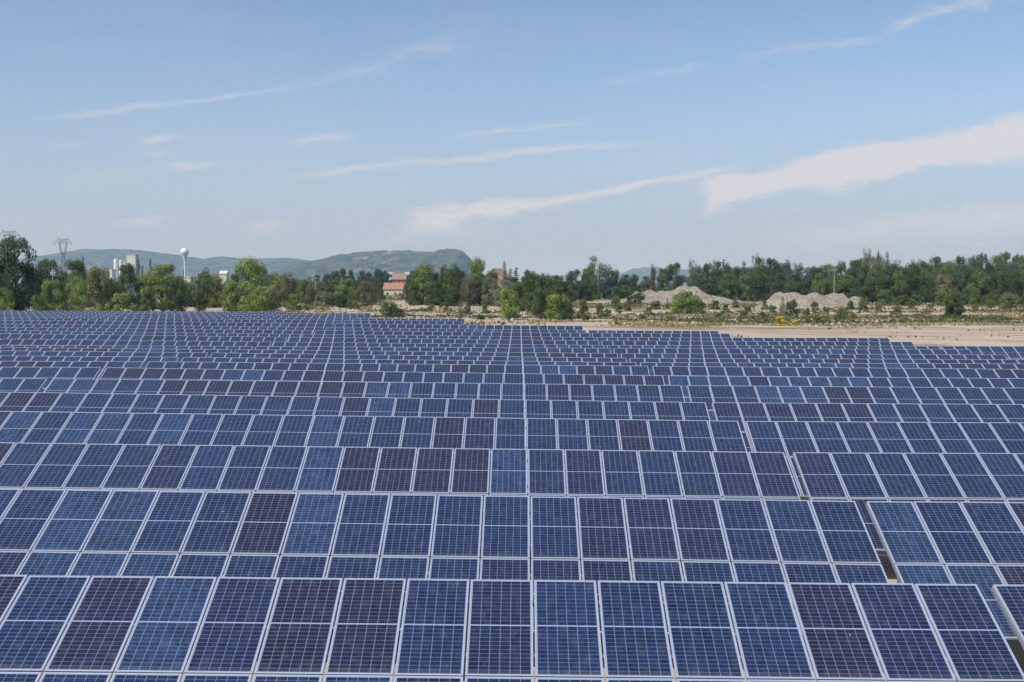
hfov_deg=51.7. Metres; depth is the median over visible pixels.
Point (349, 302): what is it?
shrub
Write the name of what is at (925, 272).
tree
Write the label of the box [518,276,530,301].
tree
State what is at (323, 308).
shrub
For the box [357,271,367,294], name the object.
tree
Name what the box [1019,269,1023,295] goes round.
tree
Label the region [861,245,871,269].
tree
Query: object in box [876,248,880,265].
bare tree
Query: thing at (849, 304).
shrub
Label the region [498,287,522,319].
shrub
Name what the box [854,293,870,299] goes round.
shrub
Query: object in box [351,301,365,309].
shrub
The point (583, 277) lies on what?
tree
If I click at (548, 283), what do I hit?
tree
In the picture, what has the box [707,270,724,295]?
tree
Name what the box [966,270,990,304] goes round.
tree
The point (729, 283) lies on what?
tree
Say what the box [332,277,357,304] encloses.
tree
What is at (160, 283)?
tree
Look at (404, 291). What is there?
tree
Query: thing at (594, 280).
tree
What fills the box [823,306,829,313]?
shrub
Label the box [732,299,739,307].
shrub
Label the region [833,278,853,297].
tree
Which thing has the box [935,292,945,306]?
shrub
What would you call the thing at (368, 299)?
tree
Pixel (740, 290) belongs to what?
tree
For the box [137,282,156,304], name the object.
tree
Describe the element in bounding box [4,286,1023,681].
ground
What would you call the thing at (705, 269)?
tree
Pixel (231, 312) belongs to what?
solar table
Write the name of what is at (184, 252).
water tower
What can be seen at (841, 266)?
tree
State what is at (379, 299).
conifer
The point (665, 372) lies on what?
solar table
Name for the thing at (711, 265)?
bare tree
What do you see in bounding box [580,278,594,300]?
tree
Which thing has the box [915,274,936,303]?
tree
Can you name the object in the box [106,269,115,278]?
warehouse
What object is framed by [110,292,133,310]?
shrub
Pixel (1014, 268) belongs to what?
tree
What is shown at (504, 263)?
cypress
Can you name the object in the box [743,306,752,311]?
shrub
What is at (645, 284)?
tree
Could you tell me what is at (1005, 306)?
shrub
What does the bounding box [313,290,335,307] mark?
shrub
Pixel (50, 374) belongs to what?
solar table
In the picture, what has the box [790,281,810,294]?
tree
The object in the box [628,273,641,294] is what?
tree
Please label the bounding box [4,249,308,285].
hills
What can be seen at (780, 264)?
tree
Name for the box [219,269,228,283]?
house
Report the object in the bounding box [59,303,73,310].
shrub
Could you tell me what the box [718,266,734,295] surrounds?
tree
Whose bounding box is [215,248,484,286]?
hills
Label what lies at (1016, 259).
tree
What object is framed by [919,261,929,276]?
tree
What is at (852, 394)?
solar table
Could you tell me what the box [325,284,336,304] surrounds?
tree
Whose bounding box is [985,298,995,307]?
shrub
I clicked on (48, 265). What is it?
tree
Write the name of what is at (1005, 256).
tree
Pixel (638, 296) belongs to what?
shrub
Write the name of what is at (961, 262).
tree
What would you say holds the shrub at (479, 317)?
on the ground at (960, 334)
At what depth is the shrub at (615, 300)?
329.08 m
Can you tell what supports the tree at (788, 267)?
on the ground at (960, 334)
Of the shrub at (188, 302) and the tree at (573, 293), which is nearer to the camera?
the shrub at (188, 302)
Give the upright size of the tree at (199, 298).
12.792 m
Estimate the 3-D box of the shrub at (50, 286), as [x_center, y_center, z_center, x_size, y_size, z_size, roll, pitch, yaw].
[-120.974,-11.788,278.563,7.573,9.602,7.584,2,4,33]
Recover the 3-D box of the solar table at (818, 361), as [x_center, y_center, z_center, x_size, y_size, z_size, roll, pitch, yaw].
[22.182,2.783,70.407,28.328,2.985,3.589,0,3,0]
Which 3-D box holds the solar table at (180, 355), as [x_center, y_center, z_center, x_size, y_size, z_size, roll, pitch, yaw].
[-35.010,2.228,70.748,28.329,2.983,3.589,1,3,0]
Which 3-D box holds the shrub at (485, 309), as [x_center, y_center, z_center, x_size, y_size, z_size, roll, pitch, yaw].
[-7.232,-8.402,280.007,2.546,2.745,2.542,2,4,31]
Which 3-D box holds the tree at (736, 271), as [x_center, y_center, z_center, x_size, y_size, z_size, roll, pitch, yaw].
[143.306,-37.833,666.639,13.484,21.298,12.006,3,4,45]
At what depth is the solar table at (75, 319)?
127.49 m
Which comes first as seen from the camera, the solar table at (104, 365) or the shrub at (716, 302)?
the solar table at (104, 365)
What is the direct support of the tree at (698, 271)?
on the ground at (960, 334)
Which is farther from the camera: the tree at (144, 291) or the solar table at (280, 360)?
the tree at (144, 291)
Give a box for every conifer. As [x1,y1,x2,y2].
[372,282,387,305]
[510,268,522,298]
[778,296,785,315]
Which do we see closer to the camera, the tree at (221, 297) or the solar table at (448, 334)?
the solar table at (448, 334)
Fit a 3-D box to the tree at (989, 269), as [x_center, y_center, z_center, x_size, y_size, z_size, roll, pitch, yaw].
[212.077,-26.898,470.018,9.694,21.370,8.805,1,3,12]
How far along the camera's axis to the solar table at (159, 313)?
152.30 m
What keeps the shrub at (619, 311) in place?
on the ground at (960, 334)
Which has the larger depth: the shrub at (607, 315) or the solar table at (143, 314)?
the shrub at (607, 315)
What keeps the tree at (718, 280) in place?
on the ground at (960, 334)
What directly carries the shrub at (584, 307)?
on the ground at (960, 334)
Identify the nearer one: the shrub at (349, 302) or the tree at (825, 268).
the shrub at (349, 302)
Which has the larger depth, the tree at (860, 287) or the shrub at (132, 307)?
the tree at (860, 287)
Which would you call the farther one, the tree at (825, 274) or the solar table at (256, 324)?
the tree at (825, 274)
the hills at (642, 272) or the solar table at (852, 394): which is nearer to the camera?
the solar table at (852, 394)
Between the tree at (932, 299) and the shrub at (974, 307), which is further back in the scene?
the tree at (932, 299)
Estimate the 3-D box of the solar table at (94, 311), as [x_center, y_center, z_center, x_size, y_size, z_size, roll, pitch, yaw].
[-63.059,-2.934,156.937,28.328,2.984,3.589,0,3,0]
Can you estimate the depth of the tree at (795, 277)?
535.66 m
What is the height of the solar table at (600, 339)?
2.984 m
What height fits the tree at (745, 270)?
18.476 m
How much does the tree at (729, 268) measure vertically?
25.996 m
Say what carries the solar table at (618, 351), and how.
on the ground at (960, 334)
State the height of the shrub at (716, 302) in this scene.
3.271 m
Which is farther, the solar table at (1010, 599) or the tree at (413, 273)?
the tree at (413, 273)
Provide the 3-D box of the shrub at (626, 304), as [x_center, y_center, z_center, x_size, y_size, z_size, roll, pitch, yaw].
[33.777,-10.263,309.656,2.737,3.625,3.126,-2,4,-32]
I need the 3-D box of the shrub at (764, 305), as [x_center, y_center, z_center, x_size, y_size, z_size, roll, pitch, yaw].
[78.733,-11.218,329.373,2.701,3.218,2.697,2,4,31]
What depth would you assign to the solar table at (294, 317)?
139.75 m
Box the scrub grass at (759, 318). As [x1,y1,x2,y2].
[254,302,1023,324]
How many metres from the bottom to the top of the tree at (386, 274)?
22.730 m
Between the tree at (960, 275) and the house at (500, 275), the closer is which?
the house at (500, 275)
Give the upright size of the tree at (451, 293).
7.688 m
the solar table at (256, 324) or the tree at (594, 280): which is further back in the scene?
the tree at (594, 280)
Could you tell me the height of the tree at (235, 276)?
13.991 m
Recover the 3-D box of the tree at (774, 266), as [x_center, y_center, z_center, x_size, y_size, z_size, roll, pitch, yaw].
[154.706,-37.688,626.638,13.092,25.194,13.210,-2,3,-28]
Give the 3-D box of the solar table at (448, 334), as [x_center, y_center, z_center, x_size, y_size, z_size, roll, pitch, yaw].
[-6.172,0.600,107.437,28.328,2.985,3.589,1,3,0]
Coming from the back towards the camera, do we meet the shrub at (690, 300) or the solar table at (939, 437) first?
the shrub at (690, 300)
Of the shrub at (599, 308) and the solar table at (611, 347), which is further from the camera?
the shrub at (599, 308)
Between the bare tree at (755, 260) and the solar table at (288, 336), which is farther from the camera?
the bare tree at (755, 260)
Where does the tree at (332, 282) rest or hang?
on the ground at (960, 334)
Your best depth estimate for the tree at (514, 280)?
398.41 m
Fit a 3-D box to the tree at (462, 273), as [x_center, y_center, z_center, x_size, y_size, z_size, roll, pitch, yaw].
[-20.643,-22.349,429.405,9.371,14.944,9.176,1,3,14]
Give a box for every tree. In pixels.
[0,233,45,310]
[0,274,13,287]
[19,278,35,305]
[34,256,66,304]
[54,257,92,310]
[65,269,91,310]
[85,264,119,310]
[115,263,143,307]
[136,262,190,310]
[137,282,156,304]
[186,267,214,310]
[202,273,224,307]
[212,284,226,307]
[224,255,266,311]
[225,273,244,303]
[262,273,281,291]
[274,272,301,306]
[294,275,316,304]
[305,283,319,305]
[309,280,326,302]
[322,272,331,286]
[324,280,344,298]
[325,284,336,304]
[330,269,341,284]
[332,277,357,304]
[339,268,348,292]
[345,278,363,300]
[348,269,355,283]
[354,280,373,306]
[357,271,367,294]
[362,282,378,303]
[366,272,372,294]
[373,267,387,294]
[383,270,388,282]
[402,277,411,302]
[406,268,424,304]
[415,262,437,302]
[423,282,448,305]
[428,272,439,296]
[438,264,446,302]
[438,267,460,302]
[443,287,462,305]
[451,263,463,301]
[459,269,470,302]
[459,277,480,305]
[460,274,475,305]
[468,255,489,295]
[472,272,491,304]
[481,270,501,305]
[490,278,514,306]
[503,278,518,295]
[511,280,528,311]
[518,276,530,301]
[521,272,551,311]
[523,269,538,285]
[530,280,549,319]
[539,273,556,308]
[548,280,563,301]
[551,274,568,301]
[561,283,577,302]
[565,269,586,300]
[566,281,579,298]
[579,273,591,299]
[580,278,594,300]
[582,267,599,299]
[586,254,613,298]
[600,269,621,299]
[615,285,631,298]
[618,274,630,294]
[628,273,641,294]
[641,275,650,291]
[649,264,656,291]
[655,268,669,291]
[663,262,686,290]
[684,265,703,288]
[686,258,696,284]
[688,272,713,291]
[701,261,713,291]
[707,260,718,285]
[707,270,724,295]
[710,261,720,292]
[713,275,731,296]
[717,273,738,299]
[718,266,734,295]
[724,261,733,273]
[731,265,742,294]
[736,267,752,299]
[736,274,752,300]
[743,266,772,299]
[750,251,758,267]
[754,256,767,275]
[765,257,782,281]
[769,280,787,297]
[773,269,793,292]
[777,261,787,287]
[783,259,790,283]
[789,271,800,291]
[792,259,803,277]
[799,266,815,294]
[805,266,822,293]
[810,272,826,294]
[813,271,831,293]
[817,277,840,294]
[818,263,831,277]
[826,264,837,285]
[831,274,848,292]
[835,259,846,279]
[841,274,857,297]
[844,259,861,275]
[846,266,858,278]
[847,275,873,302]
[855,262,870,294]
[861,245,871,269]
[864,270,877,302]
[868,263,883,293]
[872,254,884,277]
[873,268,899,303]
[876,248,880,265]
[884,251,891,270]
[889,270,907,303]
[890,260,900,270]
[893,265,907,271]
[897,267,919,300]
[899,262,920,300]
[911,258,921,269]
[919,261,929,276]
[920,268,932,301]
[926,254,940,276]
[928,268,939,284]
[928,277,939,303]
[934,260,945,276]
[939,263,955,281]
[942,288,964,314]
[945,259,959,270]
[948,270,967,293]
[955,255,970,274]
[956,264,983,304]
[962,264,983,294]
[966,254,982,269]
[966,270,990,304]
[976,253,989,270]
[980,258,996,294]
[984,273,1007,302]
[990,249,1003,272]
[993,251,1012,273]
[995,259,1009,285]
[1007,263,1021,274]
[1009,253,1023,266]
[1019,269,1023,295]
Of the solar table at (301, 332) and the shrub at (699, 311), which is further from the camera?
the shrub at (699, 311)
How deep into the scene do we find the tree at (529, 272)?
418.49 m
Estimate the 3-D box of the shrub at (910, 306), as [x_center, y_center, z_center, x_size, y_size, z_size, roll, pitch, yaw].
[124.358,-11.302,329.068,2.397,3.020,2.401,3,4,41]
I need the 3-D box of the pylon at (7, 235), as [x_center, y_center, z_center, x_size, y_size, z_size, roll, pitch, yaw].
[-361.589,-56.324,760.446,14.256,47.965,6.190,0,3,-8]
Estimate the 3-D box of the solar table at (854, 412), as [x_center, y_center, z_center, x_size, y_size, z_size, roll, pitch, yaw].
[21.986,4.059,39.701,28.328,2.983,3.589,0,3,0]
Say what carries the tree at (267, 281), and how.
on the ground at (960, 334)
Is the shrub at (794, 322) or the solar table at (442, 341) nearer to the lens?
the solar table at (442, 341)
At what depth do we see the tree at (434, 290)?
378.76 m
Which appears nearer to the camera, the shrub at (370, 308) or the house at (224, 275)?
the shrub at (370, 308)
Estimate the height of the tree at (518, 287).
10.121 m
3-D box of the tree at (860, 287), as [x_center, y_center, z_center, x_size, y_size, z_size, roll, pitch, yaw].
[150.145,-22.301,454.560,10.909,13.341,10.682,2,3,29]
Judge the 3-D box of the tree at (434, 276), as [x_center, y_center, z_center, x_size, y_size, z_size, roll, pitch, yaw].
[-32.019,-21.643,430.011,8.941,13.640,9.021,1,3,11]
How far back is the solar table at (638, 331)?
114.90 m
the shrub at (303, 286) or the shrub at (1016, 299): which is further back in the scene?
the shrub at (303, 286)
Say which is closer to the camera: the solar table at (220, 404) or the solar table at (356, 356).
the solar table at (220, 404)
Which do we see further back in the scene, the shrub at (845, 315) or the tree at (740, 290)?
the tree at (740, 290)
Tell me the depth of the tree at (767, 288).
489.73 m
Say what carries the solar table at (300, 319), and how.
on the ground at (960, 334)
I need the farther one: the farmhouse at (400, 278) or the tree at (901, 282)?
the farmhouse at (400, 278)
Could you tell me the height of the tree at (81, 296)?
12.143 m
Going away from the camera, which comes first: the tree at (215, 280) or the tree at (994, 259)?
the tree at (215, 280)
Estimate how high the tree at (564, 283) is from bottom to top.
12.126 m
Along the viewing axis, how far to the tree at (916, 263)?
596.18 m
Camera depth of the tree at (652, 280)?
618.48 m
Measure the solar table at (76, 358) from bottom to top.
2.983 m
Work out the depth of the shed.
637.74 m
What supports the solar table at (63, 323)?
on the ground at (960, 334)
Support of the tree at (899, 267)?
on the ground at (960, 334)
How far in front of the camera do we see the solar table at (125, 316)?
139.91 m
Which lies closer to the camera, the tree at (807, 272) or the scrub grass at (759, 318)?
the scrub grass at (759, 318)
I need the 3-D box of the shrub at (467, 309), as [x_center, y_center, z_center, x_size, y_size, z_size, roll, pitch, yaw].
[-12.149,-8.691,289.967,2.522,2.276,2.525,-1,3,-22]
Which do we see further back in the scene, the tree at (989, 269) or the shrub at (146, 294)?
the tree at (989, 269)
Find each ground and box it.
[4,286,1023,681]
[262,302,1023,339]
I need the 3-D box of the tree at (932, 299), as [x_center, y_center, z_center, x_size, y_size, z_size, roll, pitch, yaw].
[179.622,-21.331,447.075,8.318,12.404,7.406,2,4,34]
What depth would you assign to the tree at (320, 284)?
458.46 m
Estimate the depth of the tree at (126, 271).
329.29 m
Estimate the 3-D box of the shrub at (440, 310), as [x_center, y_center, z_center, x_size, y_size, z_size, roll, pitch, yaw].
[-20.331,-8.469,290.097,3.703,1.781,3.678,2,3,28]
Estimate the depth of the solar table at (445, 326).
120.93 m
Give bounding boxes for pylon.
[0,229,17,285]
[55,238,70,274]
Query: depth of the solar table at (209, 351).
78.30 m
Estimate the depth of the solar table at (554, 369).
59.57 m
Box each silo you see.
[114,259,118,279]
[119,260,122,278]
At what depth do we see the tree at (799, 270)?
651.52 m
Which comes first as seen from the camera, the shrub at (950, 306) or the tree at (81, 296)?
the shrub at (950, 306)
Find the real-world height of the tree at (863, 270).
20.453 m
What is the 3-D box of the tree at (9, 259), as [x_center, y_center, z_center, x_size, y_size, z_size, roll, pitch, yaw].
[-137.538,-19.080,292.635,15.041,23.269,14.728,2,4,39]
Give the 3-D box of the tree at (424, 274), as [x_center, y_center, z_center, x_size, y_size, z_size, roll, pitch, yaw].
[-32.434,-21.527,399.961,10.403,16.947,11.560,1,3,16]
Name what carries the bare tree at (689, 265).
on the ground at (960, 334)
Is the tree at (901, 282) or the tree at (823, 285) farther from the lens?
the tree at (823, 285)
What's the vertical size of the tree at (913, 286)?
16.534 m
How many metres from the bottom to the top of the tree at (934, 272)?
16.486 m
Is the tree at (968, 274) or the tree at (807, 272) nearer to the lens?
the tree at (968, 274)
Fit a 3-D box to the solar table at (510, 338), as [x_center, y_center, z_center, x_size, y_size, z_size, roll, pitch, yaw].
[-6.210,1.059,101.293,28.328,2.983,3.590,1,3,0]
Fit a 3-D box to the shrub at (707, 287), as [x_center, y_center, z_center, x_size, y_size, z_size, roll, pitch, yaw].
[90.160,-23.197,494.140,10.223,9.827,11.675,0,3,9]
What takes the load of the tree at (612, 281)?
on the ground at (960, 334)
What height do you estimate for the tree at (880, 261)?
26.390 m
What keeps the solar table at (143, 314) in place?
on the ground at (960, 334)
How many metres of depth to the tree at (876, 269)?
507.85 m
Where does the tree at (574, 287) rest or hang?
on the ground at (960, 334)
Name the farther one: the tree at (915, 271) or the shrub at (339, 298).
the tree at (915, 271)
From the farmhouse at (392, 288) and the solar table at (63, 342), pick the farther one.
the farmhouse at (392, 288)
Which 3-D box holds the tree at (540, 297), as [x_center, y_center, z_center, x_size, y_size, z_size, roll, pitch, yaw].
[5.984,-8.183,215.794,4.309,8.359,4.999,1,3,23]
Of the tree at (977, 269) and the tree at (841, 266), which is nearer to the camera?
the tree at (977, 269)
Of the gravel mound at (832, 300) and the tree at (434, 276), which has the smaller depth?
the gravel mound at (832, 300)
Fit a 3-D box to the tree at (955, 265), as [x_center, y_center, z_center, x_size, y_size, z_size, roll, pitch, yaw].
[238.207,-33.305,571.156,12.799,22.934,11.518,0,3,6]
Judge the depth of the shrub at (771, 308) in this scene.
289.25 m
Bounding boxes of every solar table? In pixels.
[0,311,185,313]
[0,312,172,314]
[0,313,157,316]
[0,314,142,317]
[0,316,124,320]
[0,318,105,324]
[0,320,85,327]
[0,324,61,330]
[0,327,36,332]
[0,333,286,345]
[0,339,270,349]
[0,345,252,352]
[0,347,231,356]
[0,350,207,361]
[0,356,178,369]
[0,361,143,378]
[0,367,100,391]
[0,378,47,392]
[0,392,714,447]
[0,411,746,496]
[0,442,800,566]
[0,489,888,644]
[0,575,1023,681]
[9,330,300,345]
[37,327,312,336]
[44,378,684,419]
[63,324,323,337]
[85,321,333,332]
[100,367,664,398]
[107,318,342,327]
[127,317,350,322]
[144,315,357,319]
[145,361,648,384]
[160,314,364,317]
[174,312,370,317]
[181,357,635,374]
[188,311,281,313]
[210,353,626,365]
[234,349,617,364]
[255,346,610,355]
[273,342,603,352]
[288,337,598,349]
[303,334,593,350]
[314,330,589,338]
[326,327,585,336]
[335,323,582,331]
[344,320,461,327]
[352,318,464,324]
[588,330,718,336]
[592,333,730,342]
[597,337,889,344]
[601,341,913,348]
[607,345,939,353]
[613,348,971,357]
[621,353,1006,361]
[630,358,1023,366]
[640,362,1023,376]
[653,366,1023,384]
[668,376,1023,401]
[687,385,1023,437]
[712,402,1023,463]
[745,421,1023,496]
[793,452,1023,550]
[866,501,1023,641]
[941,346,1023,358]
[991,584,1023,648]
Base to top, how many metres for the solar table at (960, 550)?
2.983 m
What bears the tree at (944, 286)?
on the ground at (960, 334)
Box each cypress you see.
[135,259,141,304]
[368,274,376,305]
[457,300,464,318]
[501,261,506,285]
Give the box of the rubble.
[294,306,1022,326]
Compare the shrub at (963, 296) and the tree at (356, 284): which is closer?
the shrub at (963, 296)
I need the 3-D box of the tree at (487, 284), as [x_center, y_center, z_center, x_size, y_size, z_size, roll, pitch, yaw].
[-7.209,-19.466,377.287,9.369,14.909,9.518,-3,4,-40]
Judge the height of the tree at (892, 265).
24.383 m
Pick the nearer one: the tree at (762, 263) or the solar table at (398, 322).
the solar table at (398, 322)
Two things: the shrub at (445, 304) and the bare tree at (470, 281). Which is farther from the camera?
the bare tree at (470, 281)
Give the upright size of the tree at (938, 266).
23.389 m
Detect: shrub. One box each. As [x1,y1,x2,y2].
[0,286,16,310]
[31,295,45,310]
[40,279,68,310]
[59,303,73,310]
[92,302,111,310]
[101,281,115,310]
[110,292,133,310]
[129,304,146,310]
[140,290,155,310]
[163,278,187,310]
[183,283,195,306]
[221,277,241,311]
[243,285,283,311]
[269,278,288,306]
[285,293,301,310]
[295,278,307,300]
[302,304,315,310]
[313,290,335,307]
[318,306,327,311]
[335,294,348,307]
[346,298,357,309]
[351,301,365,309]
[360,305,372,311]
[380,300,397,317]
[386,295,401,299]
[392,307,405,317]
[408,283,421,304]
[432,307,445,312]
[437,302,448,309]
[463,305,470,311]
[471,314,493,319]
[480,305,488,313]
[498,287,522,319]
[544,293,574,319]
[555,300,573,319]
[576,298,589,320]
[596,302,604,314]
[598,312,610,317]
[610,295,621,308]
[615,304,622,313]
[623,301,631,310]
[627,294,632,303]
[631,292,645,303]
[637,314,646,318]
[642,306,653,314]
[650,300,660,309]
[668,289,700,312]
[671,295,687,312]
[692,298,707,312]
[695,309,705,314]
[698,282,713,294]
[709,300,719,308]
[722,303,729,311]
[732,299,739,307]
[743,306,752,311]
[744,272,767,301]
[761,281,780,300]
[761,300,768,309]
[768,305,776,312]
[774,316,787,325]
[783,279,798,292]
[785,299,798,315]
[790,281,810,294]
[790,320,797,325]
[803,309,810,314]
[810,301,818,310]
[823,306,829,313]
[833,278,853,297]
[834,307,850,320]
[846,300,854,309]
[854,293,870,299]
[857,297,868,312]
[874,288,892,305]
[874,303,883,311]
[892,306,901,313]
[893,295,911,305]
[907,294,920,305]
[907,300,914,308]
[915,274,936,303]
[926,303,933,308]
[934,314,952,319]
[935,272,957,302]
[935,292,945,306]
[942,302,965,317]
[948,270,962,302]
[954,291,965,304]
[968,289,981,305]
[971,304,980,310]
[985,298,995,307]
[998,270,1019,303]
[998,305,1012,308]
[999,292,1019,304]
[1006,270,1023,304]
[1006,300,1016,307]
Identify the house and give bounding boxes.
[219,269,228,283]
[484,268,509,297]
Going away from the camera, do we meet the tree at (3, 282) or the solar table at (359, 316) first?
the solar table at (359, 316)
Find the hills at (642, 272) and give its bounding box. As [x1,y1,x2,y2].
[597,267,769,285]
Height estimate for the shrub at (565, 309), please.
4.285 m
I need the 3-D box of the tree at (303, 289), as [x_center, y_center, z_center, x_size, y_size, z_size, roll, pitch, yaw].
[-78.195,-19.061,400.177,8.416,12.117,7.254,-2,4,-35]
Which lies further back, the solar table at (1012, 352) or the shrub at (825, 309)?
the shrub at (825, 309)
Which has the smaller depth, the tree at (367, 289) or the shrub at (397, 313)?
the shrub at (397, 313)
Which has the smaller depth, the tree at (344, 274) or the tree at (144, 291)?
the tree at (144, 291)
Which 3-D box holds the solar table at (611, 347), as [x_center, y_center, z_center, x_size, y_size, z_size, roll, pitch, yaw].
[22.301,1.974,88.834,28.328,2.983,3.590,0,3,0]
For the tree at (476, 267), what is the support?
on the ground at (960, 334)
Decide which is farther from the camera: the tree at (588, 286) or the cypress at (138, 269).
the tree at (588, 286)
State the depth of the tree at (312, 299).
380.04 m
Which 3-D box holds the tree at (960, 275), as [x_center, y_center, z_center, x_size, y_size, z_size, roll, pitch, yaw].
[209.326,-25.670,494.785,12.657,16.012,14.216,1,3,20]
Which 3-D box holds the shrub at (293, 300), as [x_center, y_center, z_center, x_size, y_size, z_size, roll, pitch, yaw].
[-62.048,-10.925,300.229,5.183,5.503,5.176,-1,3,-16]
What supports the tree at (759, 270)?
on the ground at (960, 334)
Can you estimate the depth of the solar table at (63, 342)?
90.41 m
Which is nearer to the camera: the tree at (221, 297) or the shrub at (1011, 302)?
the shrub at (1011, 302)
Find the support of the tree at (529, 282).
on the ground at (960, 334)
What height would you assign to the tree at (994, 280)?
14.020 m
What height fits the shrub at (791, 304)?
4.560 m
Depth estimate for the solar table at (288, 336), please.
102.85 m
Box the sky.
[0,0,1023,284]
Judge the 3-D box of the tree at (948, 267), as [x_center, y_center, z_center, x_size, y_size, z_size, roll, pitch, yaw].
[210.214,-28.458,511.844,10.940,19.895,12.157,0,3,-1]
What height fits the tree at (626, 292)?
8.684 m
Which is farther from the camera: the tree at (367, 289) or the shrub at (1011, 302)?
the tree at (367, 289)
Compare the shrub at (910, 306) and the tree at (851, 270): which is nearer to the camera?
the shrub at (910, 306)
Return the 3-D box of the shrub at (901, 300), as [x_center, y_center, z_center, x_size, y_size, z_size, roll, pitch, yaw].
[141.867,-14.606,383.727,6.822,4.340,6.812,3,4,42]
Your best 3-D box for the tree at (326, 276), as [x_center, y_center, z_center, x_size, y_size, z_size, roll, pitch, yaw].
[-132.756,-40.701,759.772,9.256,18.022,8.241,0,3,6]
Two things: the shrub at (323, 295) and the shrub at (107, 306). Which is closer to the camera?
the shrub at (107, 306)
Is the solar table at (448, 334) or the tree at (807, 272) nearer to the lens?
the solar table at (448, 334)
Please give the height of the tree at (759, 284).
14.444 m
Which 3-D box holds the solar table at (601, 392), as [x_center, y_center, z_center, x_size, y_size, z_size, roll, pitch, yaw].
[-6.567,3.416,46.016,28.328,2.983,3.590,1,3,0]
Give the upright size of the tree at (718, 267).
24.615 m
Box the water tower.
[180,248,188,281]
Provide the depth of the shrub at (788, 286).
484.09 m
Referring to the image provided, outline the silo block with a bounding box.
[126,255,138,292]
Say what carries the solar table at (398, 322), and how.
on the ground at (960, 334)
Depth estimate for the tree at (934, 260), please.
628.54 m
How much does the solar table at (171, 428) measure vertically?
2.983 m
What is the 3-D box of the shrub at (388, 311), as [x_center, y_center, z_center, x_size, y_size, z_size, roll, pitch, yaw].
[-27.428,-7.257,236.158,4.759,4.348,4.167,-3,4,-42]
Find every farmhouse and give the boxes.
[383,283,404,297]
[392,272,407,296]
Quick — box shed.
[185,276,192,292]
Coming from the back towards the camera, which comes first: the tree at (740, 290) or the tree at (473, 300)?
the tree at (740, 290)
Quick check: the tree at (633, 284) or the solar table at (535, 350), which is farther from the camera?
the tree at (633, 284)
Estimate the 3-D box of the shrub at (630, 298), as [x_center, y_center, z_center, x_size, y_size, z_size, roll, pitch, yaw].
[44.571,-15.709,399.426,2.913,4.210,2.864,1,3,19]
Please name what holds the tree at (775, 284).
on the ground at (960, 334)
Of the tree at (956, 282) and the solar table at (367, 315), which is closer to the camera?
the solar table at (367, 315)
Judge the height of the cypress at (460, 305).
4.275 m
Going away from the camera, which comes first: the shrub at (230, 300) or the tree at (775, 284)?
the shrub at (230, 300)
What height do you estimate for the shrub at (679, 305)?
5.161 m
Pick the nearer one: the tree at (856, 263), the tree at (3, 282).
the tree at (3, 282)
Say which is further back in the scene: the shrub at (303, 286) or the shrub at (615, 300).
the shrub at (303, 286)
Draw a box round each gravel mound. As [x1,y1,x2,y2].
[619,285,755,303]
[755,292,873,308]
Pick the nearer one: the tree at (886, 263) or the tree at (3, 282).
the tree at (3, 282)
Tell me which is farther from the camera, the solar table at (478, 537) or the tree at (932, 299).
the tree at (932, 299)
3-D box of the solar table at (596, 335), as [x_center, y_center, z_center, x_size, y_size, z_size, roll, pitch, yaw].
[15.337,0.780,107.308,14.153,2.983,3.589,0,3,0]
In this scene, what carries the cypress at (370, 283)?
on the ground at (960, 334)
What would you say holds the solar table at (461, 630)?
on the ground at (960, 334)
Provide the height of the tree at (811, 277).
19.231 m
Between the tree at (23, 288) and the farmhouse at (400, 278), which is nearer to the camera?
the tree at (23, 288)
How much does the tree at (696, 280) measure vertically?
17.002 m
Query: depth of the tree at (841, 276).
507.34 m
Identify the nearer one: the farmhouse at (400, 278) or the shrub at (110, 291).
the shrub at (110, 291)
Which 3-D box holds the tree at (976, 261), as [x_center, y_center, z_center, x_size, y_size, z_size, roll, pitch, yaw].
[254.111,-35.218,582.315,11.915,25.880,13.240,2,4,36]
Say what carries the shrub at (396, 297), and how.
on the ground at (960, 334)
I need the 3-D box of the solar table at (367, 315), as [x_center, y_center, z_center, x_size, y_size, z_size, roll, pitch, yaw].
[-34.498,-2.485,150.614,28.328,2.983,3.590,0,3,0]
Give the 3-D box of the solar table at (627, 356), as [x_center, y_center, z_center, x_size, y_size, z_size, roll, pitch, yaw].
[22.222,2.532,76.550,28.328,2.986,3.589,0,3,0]
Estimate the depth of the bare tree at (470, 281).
379.30 m
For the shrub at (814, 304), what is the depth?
308.94 m
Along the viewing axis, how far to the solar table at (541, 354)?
78.11 m
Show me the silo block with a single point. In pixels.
(131, 259)
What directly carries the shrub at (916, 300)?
on the ground at (960, 334)
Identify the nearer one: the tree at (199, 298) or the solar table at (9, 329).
the solar table at (9, 329)
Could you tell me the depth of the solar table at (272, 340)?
96.55 m
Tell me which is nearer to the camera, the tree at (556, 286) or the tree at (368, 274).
the tree at (556, 286)
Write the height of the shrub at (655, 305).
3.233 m
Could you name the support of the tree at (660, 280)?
on the ground at (960, 334)
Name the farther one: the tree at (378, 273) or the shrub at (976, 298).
the tree at (378, 273)
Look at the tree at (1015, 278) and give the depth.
403.83 m
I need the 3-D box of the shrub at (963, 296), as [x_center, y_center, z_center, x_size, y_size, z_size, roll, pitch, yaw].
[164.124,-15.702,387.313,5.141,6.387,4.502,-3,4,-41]
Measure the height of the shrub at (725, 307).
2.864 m
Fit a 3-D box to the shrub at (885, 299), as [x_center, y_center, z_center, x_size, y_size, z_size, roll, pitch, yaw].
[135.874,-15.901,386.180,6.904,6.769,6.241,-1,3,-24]

